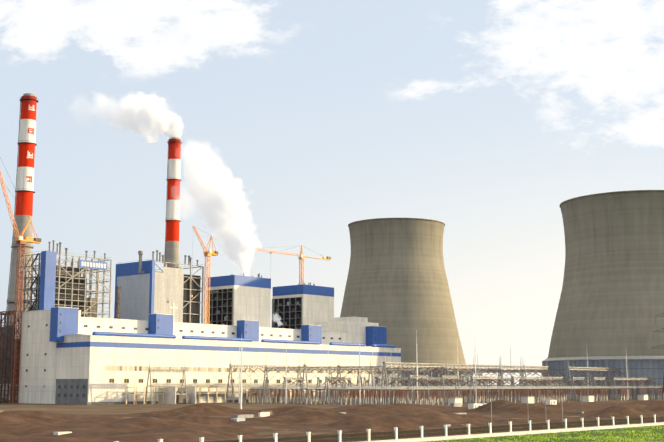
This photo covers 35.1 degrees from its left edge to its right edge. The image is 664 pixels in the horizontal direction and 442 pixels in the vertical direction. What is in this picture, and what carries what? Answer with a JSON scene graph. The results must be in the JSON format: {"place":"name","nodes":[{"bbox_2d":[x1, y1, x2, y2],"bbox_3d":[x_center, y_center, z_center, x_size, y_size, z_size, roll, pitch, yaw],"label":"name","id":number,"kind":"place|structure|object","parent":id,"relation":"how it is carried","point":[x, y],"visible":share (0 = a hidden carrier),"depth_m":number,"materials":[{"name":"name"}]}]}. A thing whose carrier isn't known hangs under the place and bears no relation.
{"place":"outdoors","nodes":[
{"label":"outdoors","id":0,"kind":"place"},
{"bbox_2d":[116,286,120,318],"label":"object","id":1,"kind":"object","parent":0,"point":[118,305],"visible":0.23,"depth_m":609.39,"materials":[{"name":"metal"}]},
{"bbox_2d":[272,282,333,328],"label":"boiler house","id":2,"kind":"structure","parent":0,"point":[295,306],"depth_m":728.55,"materials":[{"name":"white metal"}]},
{"bbox_2d":[0,385,663,441],"bbox_3d":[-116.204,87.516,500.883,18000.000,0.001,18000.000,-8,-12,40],"label":"ground","id":3,"kind":"structure","parent":0,"point":[100,409],"depth_m":390.17,"materials":[{"name":"brown soil"}]},
{"bbox_2d":[2,93,38,399],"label":"chimney","id":4,"kind":"object","parent":3,"relation":"on","point":[26,150],"visible":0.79,"depth_m":666.38,"materials":[{"name":"concrete"}]},
{"bbox_2d":[0,164,40,402],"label":"luffing crane","id":5,"kind":"object","parent":3,"relation":"on","point":[20,241],"visible":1,"depth_m":546.66,"materials":[{"name":"metal"}]},
{"bbox_2d":[0,240,111,402],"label":"boiler building","id":6,"kind":"structure","parent":3,"relation":"on","point":[58,285],"depth_m":580.22,"materials":[{"name":"grey metal"}]},
{"bbox_2d":[114,250,203,323],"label":"boiler house","id":7,"kind":"structure","parent":3,"relation":"on","point":[147,288],"depth_m":631.94,"materials":[{"name":"white metal"}]},
{"bbox_2d":[164,137,181,268],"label":"chimney","id":8,"kind":"object","parent":3,"relation":"on","point":[171,252],"visible":0.31,"depth_m":786.98,"materials":[{"name":"concrete"}]},
{"bbox_2d":[15,307,386,403],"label":"bunker bay","id":9,"kind":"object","parent":3,"relation":"on","point":[43,332],"visible":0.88,"depth_m":551.34,"materials":[{"name":"white metal"}]},
{"bbox_2d":[191,225,217,323],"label":"luffing crane","id":10,"kind":"object","parent":3,"relation":"on","point":[209,253],"visible":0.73,"depth_m":649.05,"materials":[{"name":"metal"}]},
{"bbox_2d":[54,331,400,404],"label":"turbine hall","id":11,"kind":"structure","parent":3,"relation":"on","point":[95,368],"depth_m":548.29,"materials":[{"name":"white metal"}]},
{"bbox_2d":[126,384,330,403],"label":"pipe rack and annexes","id":12,"kind":"object","parent":3,"relation":"on","point":[216,396],"visible":0.62,"depth_m":549.01,"materials":[{"name":"beige metal"}]},
{"bbox_2d":[207,273,270,327],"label":"boiler house","id":13,"kind":"structure","parent":3,"relation":"on","point":[234,299],"depth_m":680.05,"materials":[{"name":"white metal"}]},
{"bbox_2d":[255,246,330,284],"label":"tower crane","id":14,"kind":"object","parent":3,"relation":"on","point":[302,257],"visible":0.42,"depth_m":767.30,"materials":[{"name":"metal"}]},
{"bbox_2d":[0,400,663,441],"bbox_3d":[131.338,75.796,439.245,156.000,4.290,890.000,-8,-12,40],"label":"spoil heaps","id":15,"kind":"object","parent":3,"relation":"on","point":[192,423],"depth_m":248.78,"materials":[{"name":"brown soil"}]},
{"bbox_2d":[53,390,663,434],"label":"concrete blocks","id":16,"kind":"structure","parent":3,"relation":"on","point":[237,418],"depth_m":313.77,"materials":[{"name":"grey concrete"}]},
{"bbox_2d":[115,414,663,441],"bbox_3d":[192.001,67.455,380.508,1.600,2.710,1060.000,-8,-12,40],"label":"perimeter fence","id":17,"kind":"object","parent":3,"relation":"on","point":[510,427],"visible":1,"depth_m":190.73,"materials":[{"name":"concrete"}]},
{"bbox_2d":[145,352,663,404],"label":"switchyard","id":18,"kind":"object","parent":3,"relation":"on","point":[533,389],"visible":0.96,"depth_m":550.72,"materials":[{"name":"grey metal"}]},
{"bbox_2d":[340,218,471,391],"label":"cooling tower","id":19,"kind":"structure","parent":3,"relation":"on","point":[397,285],"depth_m":834.22,"materials":[{"name":"concrete"}]},
{"bbox_2d":[238,330,628,408],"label":"poles","id":20,"kind":"object","parent":3,"relation":"on","point":[240,392],"visible":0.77,"depth_m":521.63,"materials":[{"name":"grey metal"}]},
{"bbox_2d":[542,190,663,398],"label":"cooling tower","id":21,"kind":"structure","parent":3,"relation":"on","point":[610,305],"depth_m":717.80,"materials":[{"name":"concrete"}]},
{"bbox_2d":[651,313,663,400],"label":"transmission pylon","id":22,"kind":"object","parent":3,"relation":"on","point":[663,348],"visible":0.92,"depth_m":456.02,"materials":[{"name":"metal"}]},
{"bbox_2d":[0,0,663,384],"label":"sky","id":23,"kind":"structure","parent":0,"point":[296,122],"materials":[{"name":"blue"}]},
{"bbox_2d":[422,426,663,441],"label":"grass","id":24,"kind":"structure","parent":0,"point":[586,438],"depth_m":190.43,"materials":[{"name":"green plant"}]}
]}

